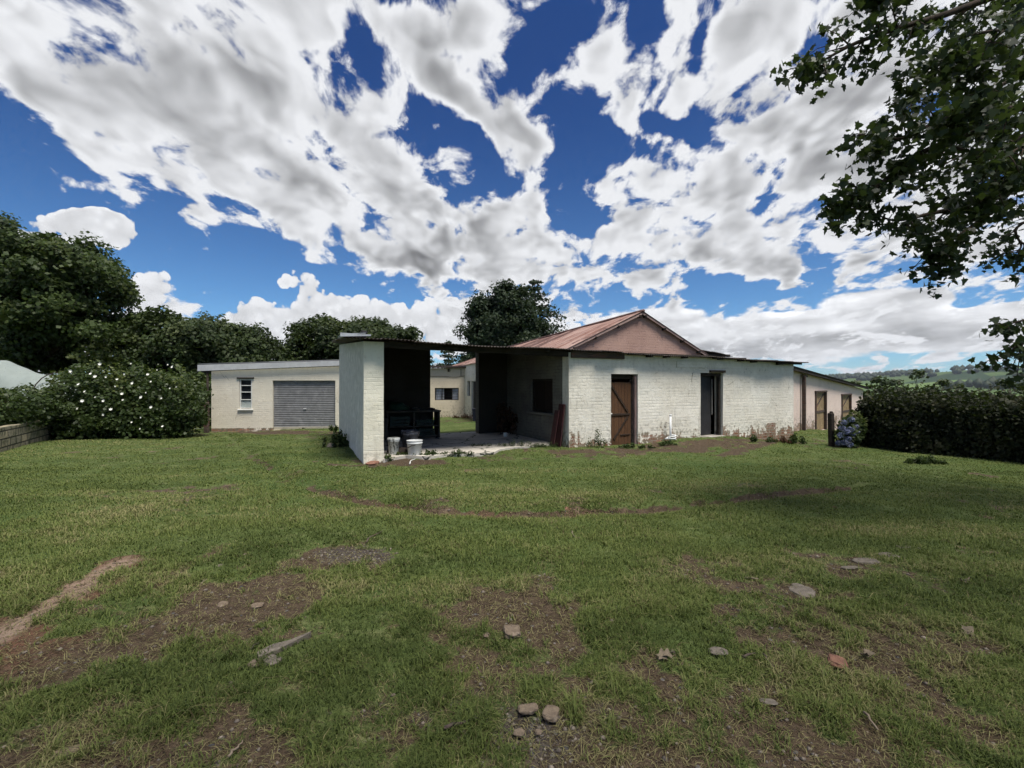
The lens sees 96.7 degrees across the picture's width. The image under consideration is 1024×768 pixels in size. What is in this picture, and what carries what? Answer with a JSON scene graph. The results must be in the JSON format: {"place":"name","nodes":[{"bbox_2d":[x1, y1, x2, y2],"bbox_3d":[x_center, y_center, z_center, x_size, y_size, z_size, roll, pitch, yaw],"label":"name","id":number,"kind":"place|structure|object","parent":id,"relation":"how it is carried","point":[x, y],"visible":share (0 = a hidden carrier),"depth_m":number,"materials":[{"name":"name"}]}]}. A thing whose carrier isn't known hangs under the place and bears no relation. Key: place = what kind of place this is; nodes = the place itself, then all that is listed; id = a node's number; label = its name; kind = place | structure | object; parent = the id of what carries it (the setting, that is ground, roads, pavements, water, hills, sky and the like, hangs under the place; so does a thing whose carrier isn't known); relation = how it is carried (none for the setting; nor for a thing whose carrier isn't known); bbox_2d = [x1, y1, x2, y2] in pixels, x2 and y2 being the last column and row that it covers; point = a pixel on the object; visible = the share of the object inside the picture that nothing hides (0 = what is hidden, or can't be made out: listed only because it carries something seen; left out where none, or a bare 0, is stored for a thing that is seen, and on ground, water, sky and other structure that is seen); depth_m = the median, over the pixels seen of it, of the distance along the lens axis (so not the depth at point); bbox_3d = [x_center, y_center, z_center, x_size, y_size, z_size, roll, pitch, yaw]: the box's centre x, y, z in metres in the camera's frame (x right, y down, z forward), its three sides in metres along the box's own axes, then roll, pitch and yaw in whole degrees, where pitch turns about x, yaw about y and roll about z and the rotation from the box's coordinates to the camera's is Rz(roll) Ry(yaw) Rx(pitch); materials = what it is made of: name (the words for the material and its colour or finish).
{"place":"outdoors","nodes":[
{"label":"outdoors","id":0,"kind":"place"},
{"bbox_2d":[385,401,409,410],"bbox_3d":[-3.200,0.602,12.688,0.681,0.256,0.424,0,0,0],"label":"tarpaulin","id":1,"kind":"object","parent":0,"point":[394,406],"visible":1,"depth_m":12.54,"materials":[{"name":"plastic"}]},
{"bbox_2d":[383,432,554,462],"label":"pavement","id":2,"kind":"structure","parent":0,"point":[450,442],"depth_m":11.66,"materials":[{"name":"concrete"}]},
{"bbox_2d":[387,437,399,453],"bbox_3d":[-2.589,1.367,9.950,0.275,0.392,0.275,0,0,0],"label":"bucket","id":3,"kind":"object","parent":2,"relation":"on","point":[393,445],"visible":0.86,"depth_m":9.85,"materials":[{"name":"white plastic"}]},
{"bbox_2d":[387,447,407,453],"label":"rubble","id":4,"kind":"object","parent":2,"relation":"on","point":[401,449],"visible":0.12,"depth_m":9.98,"materials":[{"name":"stone"}]},
{"bbox_2d":[401,429,419,447],"bbox_3d":[-2.346,1.309,10.501,0.432,0.500,0.424,0,0,0],"label":"bucket","id":5,"kind":"object","parent":2,"relation":"on","point":[409,434],"visible":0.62,"depth_m":10.35,"materials":[{"name":"black plastic"}]},
{"bbox_2d":[384,409,440,439],"bbox_3d":[-2.834,1.133,12.838,1.555,0.780,0.560,0,0,-25],"label":"workbench","id":6,"kind":"object","parent":2,"relation":"on","point":[414,415],"visible":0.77,"depth_m":12.91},
{"bbox_2d":[388,428,407,436],"bbox_3d":[-3.186,1.353,12.640,0.518,0.200,0.358,0,0,-25],"label":"crate","id":7,"kind":"object","parent":6,"relation":"on","point":[394,432],"visible":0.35,"depth_m":12.48,"materials":[{"name":"black"}]},
{"bbox_2d":[388,416,409,425],"bbox_3d":[-3.150,1.028,12.657,0.538,0.270,0.358,0,0,-25],"label":"crate","id":8,"kind":"object","parent":6,"relation":"on","point":[398,420],"visible":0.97,"depth_m":12.54,"materials":[{"name":"green plastic"}]},
{"bbox_2d":[415,419,433,425],"bbox_3d":[-2.507,1.088,12.957,0.518,0.150,0.358,0,0,-25],"label":"crate","id":9,"kind":"object","parent":6,"relation":"on","point":[425,422],"visible":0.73,"depth_m":12.81,"materials":[{"name":"green plastic"}]},
{"bbox_2d":[415,428,434,435],"bbox_3d":[-2.479,1.358,12.970,0.498,0.190,0.358,0,0,-25],"label":"crate","id":10,"kind":"object","parent":6,"relation":"on","point":[426,431],"visible":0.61,"depth_m":12.87,"materials":[{"name":"green plastic"}]},
{"bbox_2d":[419,408,434,409],"bbox_3d":[-2.443,0.711,12.987,0.440,0.059,0.300,0,0,-25],"label":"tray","id":11,"kind":"object","parent":6,"relation":"on","point":[427,408],"visible":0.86,"depth_m":12.85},
{"bbox_2d":[406,439,422,454],"bbox_3d":[-2.108,1.386,9.850,0.357,0.340,0.347,0,0,0],"label":"bucket","id":12,"kind":"object","parent":2,"relation":"on","point":[416,448],"visible":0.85,"depth_m":9.73,"materials":[{"name":"white plastic"}]},
{"bbox_2d":[496,402,518,433],"bbox_3d":[-0.126,1.080,13.799,0.722,1.072,0.667,0,0,0],"label":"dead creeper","id":13,"kind":"object","parent":2,"relation":"on","point":[508,418],"visible":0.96,"depth_m":13.78,"materials":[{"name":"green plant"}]},
{"bbox_2d":[550,404,564,446],"bbox_3d":[1.129,1.021,11.312,0.242,1.047,0.375,0,0,-25],"label":"red board","id":14,"kind":"object","parent":2,"relation":"on","point":[557,428],"visible":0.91,"depth_m":11.29,"materials":[{"name":"paint"}]},
{"bbox_2d":[472,408,475,420],"bbox_3d":[-1.618,1.376,20.300,0.320,0.565,0.340,0,0,0],"label":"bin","id":15,"kind":"object","parent":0,"point":[474,413],"visible":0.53,"depth_m":20.17,"materials":[{"name":"blue plastic"}]},
{"bbox_2d":[0,417,1023,767],"bbox_3d":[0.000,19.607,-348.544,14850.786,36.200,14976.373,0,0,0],"label":"ground","id":16,"kind":"structure","parent":0,"point":[698,445],"depth_m":3.29,"materials":[{"name":"green plant"}]},
{"bbox_2d":[0,420,55,451],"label":"block wall","id":17,"kind":"structure","parent":16,"relation":"on","point":[15,435],"depth_m":12.54,"materials":[{"name":"grey brick"}]},
{"bbox_2d":[0,382,75,429],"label":"shrub","id":18,"kind":"object","parent":16,"relation":"on","point":[13,410],"visible":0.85,"depth_m":13.27,"materials":[{"name":"green plant"}]},
{"bbox_2d":[0,360,75,408],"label":"net tunnel","id":19,"kind":"structure","parent":16,"relation":"on","point":[13,375],"depth_m":17.26,"materials":[{"name":"white fabric"}]},
{"bbox_2d":[50,744,79,759],"bbox_3d":[-1.940,1.599,1.977,0.095,0.013,0.062,0,0,-27],"label":"stone","id":20,"kind":"object","parent":16,"relation":"on","point":[74,748],"visible":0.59,"depth_m":1.98,"materials":[{"name":"grey stone"}]},
{"bbox_2d":[0,210,157,386],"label":"tree","id":21,"kind":"object","parent":16,"relation":"on","point":[56,314],"visible":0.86,"depth_m":26.32,"materials":[{"name":"green plant"}]},
{"bbox_2d":[54,407,114,438],"bbox_3d":[-14.362,1.079,15.210,2.942,1.552,1.575,0,0,29],"label":"shrub","id":22,"kind":"object","parent":16,"relation":"on","point":[90,435],"visible":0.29,"depth_m":14.60,"materials":[{"name":"green plant"}]},
{"bbox_2d":[32,356,213,439],"bbox_3d":[-13.347,0.456,15.580,5.728,2.876,2.976,0,0,0],"label":"flowering shrub","id":23,"kind":"object","parent":16,"relation":"on","point":[156,408],"visible":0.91,"depth_m":15.01,"materials":[{"name":"green plant"}]},
{"bbox_2d":[143,358,250,425],"bbox_3d":[-14.111,0.365,20.759,6.157,3.133,2.875,0,0,0],"label":"shrub","id":24,"kind":"object","parent":16,"relation":"on","point":[179,368],"visible":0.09,"depth_m":20.57,"materials":[{"name":"green plant"}]},
{"bbox_2d":[106,305,303,390],"bbox_3d":[-19.849,-1.304,29.979,11.453,7.543,8.002,0,0,0],"label":"tree","id":25,"kind":"object","parent":16,"relation":"on","point":[190,344],"visible":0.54,"depth_m":27.79,"materials":[{"name":"green plant"}]},
{"bbox_2d":[204,402,209,432],"bbox_3d":[-11.744,1.350,17.500,0.150,1.300,0.150,0,0,-6],"label":"fence post","id":26,"kind":"object","parent":16,"relation":"on","point":[207,428],"visible":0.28,"depth_m":17.50,"materials":[{"name":"wood"}]},
{"bbox_2d":[217,601,228,606],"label":"stone","id":27,"kind":"object","parent":16,"relation":"on","point":[221,603],"visible":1,"depth_m":3.29,"materials":[{"name":"beige stone"}]},
{"bbox_2d":[228,740,242,756],"bbox_3d":[-1.204,1.588,1.983,0.020,0.019,0.093,0,0,6],"label":"stick","id":28,"kind":"object","parent":16,"relation":"on","point":[232,750],"visible":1,"depth_m":1.97,"materials":[{"name":"brown wood"}]},
{"bbox_2d":[247,659,261,667],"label":"stone","id":29,"kind":"object","parent":16,"relation":"on","point":[254,660],"visible":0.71,"depth_m":2.58,"materials":[{"name":"grey stone"}]},
{"bbox_2d":[251,602,263,608],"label":"stone","id":30,"kind":"object","parent":16,"relation":"on","point":[257,605],"visible":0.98,"depth_m":3.27,"materials":[{"name":"beige stone"}]},
{"bbox_2d":[197,360,338,431],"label":"garage","id":31,"kind":"structure","parent":16,"relation":"on","point":[286,396],"depth_m":18.07,"materials":[{"name":"beige paint"}]},
{"bbox_2d":[237,377,253,409],"bbox_3d":[-10.506,0.390,17.960,0.635,1.300,0.145,0,0,-7],"label":"window","id":32,"kind":"structure","parent":31,"relation":"in","point":[246,385],"depth_m":18.01,"materials":[{"name":"white paint"}]},
{"bbox_2d":[274,381,334,429],"bbox_3d":[-8.325,0.858,18.284,2.431,1.985,0.070,0,0,-7],"label":"roller door","id":33,"kind":"structure","parent":31,"relation":"in","point":[297,404],"depth_m":18.31,"materials":[{"name":"metal"}]},
{"bbox_2d":[263,654,281,665],"bbox_3d":[-1.381,1.597,2.624,0.113,0.034,0.086,0,0,25],"label":"stone","id":34,"kind":"object","parent":16,"relation":"on","point":[274,657],"visible":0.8,"depth_m":2.61,"materials":[{"name":"grey stone"}]},
{"bbox_2d":[257,631,310,658],"bbox_3d":[-1.398,1.607,2.787,0.090,0.061,0.323,0,0,33],"label":"slab fragment","id":35,"kind":"object","parent":16,"relation":"on","point":[283,644],"visible":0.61,"depth_m":2.75,"materials":[{"name":"grey concrete"}]},
{"bbox_2d":[328,425,337,430],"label":"weed","id":36,"kind":"object","parent":16,"relation":"on","point":[330,428],"visible":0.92,"depth_m":17.31,"materials":[{"name":"green plant"}]},
{"bbox_2d":[322,429,348,446],"bbox_3d":[-4.506,1.407,11.695,0.747,0.524,0.328,0,0,0],"label":"weed","id":37,"kind":"object","parent":16,"relation":"on","point":[342,440],"visible":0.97,"depth_m":11.67,"materials":[{"name":"green plant"}]},
{"bbox_2d":[279,312,431,367],"bbox_3d":[-12.255,-1.567,35.168,12.448,7.868,8.157,0,0,0],"label":"tree","id":38,"kind":"object","parent":16,"relation":"on","point":[323,331],"visible":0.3,"depth_m":32.98,"materials":[{"name":"green plant"}]},
{"bbox_2d":[365,461,379,464],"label":"stone","id":39,"kind":"object","parent":16,"relation":"on","point":[372,462],"visible":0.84,"depth_m":9.01,"materials":[{"name":"stone"}]},
{"bbox_2d":[384,453,394,461],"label":"weed","id":40,"kind":"object","parent":16,"relation":"on","point":[388,456],"visible":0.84,"depth_m":9.33,"materials":[{"name":"green plant"}]},
{"bbox_2d":[393,449,435,455],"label":"weed","id":41,"kind":"object","parent":16,"relation":"on","point":[427,452],"visible":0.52,"depth_m":9.82,"materials":[{"name":"green plant"}]},
{"bbox_2d":[435,340,457,365],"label":"conifer","id":42,"kind":"object","parent":16,"relation":"on","point":[448,360],"visible":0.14,"depth_m":45.70,"materials":[{"name":"green plant"}]},
{"bbox_2d":[430,366,465,416],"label":"cottage","id":43,"kind":"structure","parent":16,"relation":"on","point":[447,391],"depth_m":23.16,"materials":[{"name":"beige paint"}]},
{"bbox_2d":[435,388,458,399],"bbox_3d":[-3.328,0.510,23.341,1.804,1.000,0.335,0,0,-3],"label":"window","id":44,"kind":"structure","parent":43,"relation":"in","point":[440,393],"depth_m":23.28,"materials":[{"name":"glass"}]},
{"bbox_2d":[430,449,474,455],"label":"weed","id":45,"kind":"object","parent":16,"relation":"on","point":[459,451],"visible":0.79,"depth_m":9.91,"materials":[{"name":"green plant"}]},
{"bbox_2d":[444,715,479,729],"bbox_3d":[-0.229,1.579,2.127,0.182,0.024,0.019,0,0,-25],"label":"stick","id":46,"kind":"object","parent":16,"relation":"on","point":[448,726],"visible":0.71,"depth_m":2.11,"materials":[{"name":"wood"}]},
{"bbox_2d":[0,465,993,767],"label":"grit","id":47,"kind":"object","parent":16,"relation":"on","point":[572,727],"visible":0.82,"depth_m":2.27,"materials":[{"name":"gravel"}]},
{"bbox_2d":[450,278,551,365],"bbox_3d":[-0.971,-3.107,39.144,9.126,11.348,7.407,0,0,0],"label":"broadleaf tree","id":48,"kind":"object","parent":16,"relation":"on","point":[504,315],"visible":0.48,"depth_m":37.35,"materials":[{"name":"green plant"}]},
{"bbox_2d":[503,624,520,638],"bbox_3d":[0.001,1.596,2.934,0.116,0.043,0.138,0,0,0],"label":"stone","id":49,"kind":"object","parent":16,"relation":"on","point":[512,629],"visible":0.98,"depth_m":2.91,"materials":[{"name":"beige stone"}]},
{"bbox_2d":[469,438,563,447],"bbox_3d":[0.120,1.469,11.219,2.394,0.305,0.335,0,0,0],"label":"weed","id":50,"kind":"object","parent":16,"relation":"on","point":[534,445],"visible":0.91,"depth_m":11.19,"materials":[{"name":"green plant"}]},
{"bbox_2d":[513,728,524,736],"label":"stone","id":51,"kind":"object","parent":16,"relation":"on","point":[518,732],"visible":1,"depth_m":2.08,"materials":[{"name":"beige stone"}]},
{"bbox_2d":[518,703,538,714],"bbox_3d":[0.079,1.597,2.238,0.103,0.028,0.060,0,0,-14],"label":"stone","id":52,"kind":"object","parent":16,"relation":"on","point":[528,709],"visible":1,"depth_m":2.22,"materials":[{"name":"beige stone"}]},
{"bbox_2d":[535,729,541,735],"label":"stone","id":53,"kind":"object","parent":16,"relation":"on","point":[538,732],"visible":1,"depth_m":2.08,"materials":[{"name":"beige stone"}]},
{"bbox_2d":[524,279,574,336],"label":"pine tree","id":54,"kind":"object","parent":16,"relation":"on","point":[547,312],"visible":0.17,"depth_m":41.48,"materials":[{"name":"green plant"}]},
{"bbox_2d":[542,705,559,722],"bbox_3d":[0.188,1.597,2.207,0.077,0.031,0.096,0,0,20],"label":"stone","id":55,"kind":"object","parent":16,"relation":"on","point":[550,713],"visible":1,"depth_m":2.19,"materials":[{"name":"beige stone"}]},
{"bbox_2d":[332,330,808,463],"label":"outbuilding","id":56,"kind":"structure","parent":16,"relation":"on","point":[533,388],"depth_m":12.54,"materials":[{"name":"brick"}]},
{"bbox_2d":[526,379,553,415],"bbox_3d":[0.814,0.345,12.426,0.250,0.970,1.420,0,0,-25],"label":"window","id":57,"kind":"structure","parent":56,"relation":"in","point":[542,388],"depth_m":12.52,"materials":[{"name":"glass"}]},
{"bbox_2d":[611,382,630,444],"bbox_3d":[2.829,0.780,11.950,0.720,1.660,0.075,0,0,-25],"label":"door","id":58,"kind":"structure","parent":56,"relation":"in","point":[620,391],"depth_m":11.96,"materials":[{"name":"brown wood"}]},
{"bbox_2d":[701,376,711,434],"bbox_3d":[5.636,0.620,13.378,0.675,1.740,0.079,0,0,-28],"label":"door","id":59,"kind":"structure","parent":56,"relation":"in","point":[706,381],"depth_m":13.42,"materials":[{"name":"grey metal"}]},
{"bbox_2d":[453,309,732,418],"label":"barn","id":60,"kind":"structure","parent":16,"relation":"on","point":[641,331],"depth_m":14.88,"materials":[{"name":"pink paint"}]},
{"bbox_2d":[473,382,475,407],"bbox_3d":[-1.706,0.740,21.854,0.050,1.700,0.800,0,0,-23],"label":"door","id":61,"kind":"structure","parent":60,"relation":"in","point":[474,383],"depth_m":22.05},
{"bbox_2d":[586,427,606,447],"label":"weed","id":62,"kind":"object","parent":16,"relation":"on","point":[595,441],"visible":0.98,"depth_m":11.17,"materials":[{"name":"green plant"}]},
{"bbox_2d":[618,443,655,448],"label":"weed","id":63,"kind":"object","parent":16,"relation":"on","point":[627,445],"visible":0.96,"depth_m":11.26,"materials":[{"name":"green plant"}]},
{"bbox_2d":[656,648,671,659],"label":"dead leaf","id":64,"kind":"object","parent":16,"relation":"on","point":[662,654],"visible":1,"depth_m":2.65,"materials":[{"name":"beige plant"}]},
{"bbox_2d":[658,439,676,445],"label":"weed","id":65,"kind":"object","parent":16,"relation":"on","point":[662,443],"visible":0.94,"depth_m":11.70,"materials":[{"name":"green plant"}]},
{"bbox_2d":[665,415,675,440],"bbox_3d":[4.271,1.217,12.251,0.290,0.780,0.209,0,0,23],"label":"standpipe","id":66,"kind":"object","parent":16,"relation":"on","point":[671,436],"visible":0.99,"depth_m":12.28,"materials":[{"name":"white plastic"}]},
{"bbox_2d":[708,646,727,655],"bbox_3d":[1.232,1.598,2.725,0.115,0.024,0.083,0,0,0],"label":"stone","id":67,"kind":"object","parent":16,"relation":"on","point":[713,650],"visible":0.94,"depth_m":2.71,"materials":[{"name":"grey stone"}]},
{"bbox_2d":[742,652,755,658],"bbox_3d":[1.390,1.587,2.667,0.103,0.021,0.018,0,0,-24],"label":"stick","id":68,"kind":"object","parent":16,"relation":"on","point":[745,655],"visible":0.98,"depth_m":2.65,"materials":[{"name":"wood"}]},
{"bbox_2d":[749,434,757,441],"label":"weed","id":69,"kind":"object","parent":16,"relation":"on","point":[754,439],"visible":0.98,"depth_m":12.12,"materials":[{"name":"green plant"}]},
{"bbox_2d":[759,698,777,704],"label":"stone","id":70,"kind":"object","parent":16,"relation":"on","point":[768,701],"visible":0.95,"depth_m":2.28,"materials":[{"name":"grey stone"}]},
{"bbox_2d":[766,435,777,442],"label":"weed","id":71,"kind":"object","parent":16,"relation":"on","point":[770,439],"visible":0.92,"depth_m":12.31,"materials":[{"name":"green plant"}]},
{"bbox_2d":[773,435,791,443],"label":"weed","id":72,"kind":"object","parent":16,"relation":"on","point":[783,440],"visible":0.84,"depth_m":12.80,"materials":[{"name":"green plant"}]},
{"bbox_2d":[759,591,806,605],"bbox_3d":[2.003,1.589,3.360,0.324,0.021,0.021,0,0,44],"label":"stick","id":73,"kind":"object","parent":16,"relation":"on","point":[780,598],"visible":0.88,"depth_m":3.38,"materials":[{"name":"brown wood"}]},
{"bbox_2d":[788,433,806,443],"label":"weed","id":74,"kind":"object","parent":16,"relation":"on","point":[793,439],"visible":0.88,"depth_m":13.72,"materials":[{"name":"green plant"}]},
{"bbox_2d":[789,583,815,597],"bbox_3d":[2.234,1.599,3.504,0.181,0.034,0.252,0,0,29],"label":"stone","id":75,"kind":"object","parent":16,"relation":"on","point":[805,591],"visible":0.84,"depth_m":3.49,"materials":[{"name":"grey stone"}]},
{"bbox_2d":[793,366,868,430],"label":"storage shed","id":76,"kind":"structure","parent":16,"relation":"on","point":[818,397],"depth_m":21.08,"materials":[{"name":"beige paint"}]},
{"bbox_2d":[817,392,823,429],"bbox_3d":[14.240,1.260,21.127,1.716,1.740,0.068,0,0,-43],"label":"door","id":77,"kind":"structure","parent":76,"relation":"in","point":[820,395],"depth_m":21.31,"materials":[{"name":"beige wood"}]},
{"bbox_2d":[843,395,848,416],"bbox_3d":[17.958,1.441,24.579,2.032,1.698,0.068,0,0,-43],"label":"door","id":78,"kind":"structure","parent":76,"relation":"in","point":[845,397],"depth_m":24.71,"materials":[{"name":"beige wood"}]},
{"bbox_2d":[827,411,834,445],"bbox_3d":[9.401,1.428,13.400,0.180,1.251,0.130,0,0,-17],"label":"fence post","id":79,"kind":"object","parent":16,"relation":"on","point":[831,427],"visible":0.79,"depth_m":13.34,"materials":[{"name":"wood"}]},
{"bbox_2d":[827,653,847,668],"bbox_3d":[1.876,1.597,2.622,0.098,0.038,0.121,0,0,35],"label":"stone","id":80,"kind":"object","parent":16,"relation":"on","point":[836,660],"visible":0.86,"depth_m":2.60,"materials":[{"name":"stone"}]},
{"bbox_2d":[832,409,867,447],"bbox_3d":[9.770,1.314,13.206,1.188,1.157,0.892,0,0,0],"label":"hydrangea","id":81,"kind":"object","parent":16,"relation":"on","point":[851,430],"visible":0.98,"depth_m":13.03,"materials":[{"name":"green plant"}]},
{"bbox_2d":[841,566,858,568],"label":"stone","id":82,"kind":"object","parent":16,"relation":"on","point":[849,567],"visible":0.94,"depth_m":3.97,"materials":[{"name":"grey stone"}]},
{"bbox_2d":[851,558,879,563],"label":"stone","id":83,"kind":"object","parent":16,"relation":"on","point":[865,560],"visible":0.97,"depth_m":4.12,"materials":[{"name":"grey stone"}]},
{"bbox_2d":[860,648,875,656],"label":"dead leaf","id":84,"kind":"object","parent":16,"relation":"on","point":[867,652],"visible":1,"depth_m":2.66,"materials":[{"name":"beige plant"}]},
{"bbox_2d":[863,711,878,729],"bbox_3d":[1.693,1.587,2.148,0.019,0.017,0.116,0,0,14],"label":"stick","id":85,"kind":"object","parent":16,"relation":"on","point":[868,715],"visible":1,"depth_m":2.15,"materials":[{"name":"wood"}]},
{"bbox_2d":[851,375,891,398],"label":"valley tree","id":86,"kind":"object","parent":16,"relation":"on","point":[876,380],"visible":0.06,"depth_m":61.47,"materials":[{"name":"green plant"}]},
{"bbox_2d":[878,552,899,557],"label":"stone","id":87,"kind":"object","parent":16,"relation":"on","point":[884,553],"visible":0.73,"depth_m":4.28,"materials":[{"name":"grey stone"}]},
{"bbox_2d":[877,379,909,395],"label":"valley tree","id":88,"kind":"object","parent":16,"relation":"on","point":[888,382],"visible":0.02,"depth_m":70.38,"materials":[{"name":"green plant"}]},
{"bbox_2d":[769,0,1023,393],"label":"overhanging tree","id":89,"kind":"object","parent":16,"relation":"on","point":[947,127],"visible":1,"depth_m":4.89,"materials":[{"name":"green plant"}]},
{"bbox_2d":[888,369,951,397],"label":"valley tree","id":90,"kind":"object","parent":16,"relation":"on","point":[918,374],"visible":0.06,"depth_m":64.93,"materials":[{"name":"green plant"}]},
{"bbox_2d":[903,453,948,463],"bbox_3d":[8.814,1.627,9.723,0.890,0.297,0.372,0,0,0],"label":"weed","id":91,"kind":"object","parent":16,"relation":"on","point":[921,459],"visible":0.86,"depth_m":9.69,"materials":[{"name":"green plant"}]},
{"bbox_2d":[853,376,1023,463],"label":"hedge","id":92,"kind":"object","parent":16,"relation":"on","point":[989,425],"visible":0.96,"depth_m":11.39,"materials":[{"name":"green plant"}]},
{"bbox_2d":[952,383,975,396],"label":"valley tree","id":93,"kind":"object","parent":16,"relation":"on","point":[958,385],"visible":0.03,"depth_m":75.04,"materials":[{"name":"green plant"}]},
{"bbox_2d":[961,625,974,636],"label":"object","id":94,"kind":"object","parent":16,"relation":"on","point":[969,629],"visible":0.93,"depth_m":2.91,"materials":[{"name":"grey stone"}]},
{"bbox_2d":[976,378,1023,399],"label":"valley tree","id":95,"kind":"object","parent":16,"relation":"on","point":[1003,384],"visible":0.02,"depth_m":59.90,"materials":[{"name":"green plant"}]},
{"bbox_2d":[0,0,1023,374],"label":"sky","id":96,"kind":"structure","parent":0,"point":[273,163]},
{"bbox_2d":[844,367,1023,395],"bbox_3d":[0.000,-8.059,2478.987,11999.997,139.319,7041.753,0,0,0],"label":"hills","id":97,"kind":"structure","parent":0,"point":[964,375],"depth_m":1476.49,"materials":[{"name":"green plant"}]},
{"bbox_2d":[825,363,1023,389],"bbox_3d":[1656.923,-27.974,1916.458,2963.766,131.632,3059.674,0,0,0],"label":"woods","id":98,"kind":"object","parent":97,"relation":"on","point":[930,372],"visible":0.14,"depth_m":1686.38,"materials":[{"name":"green plant"}]}
]}

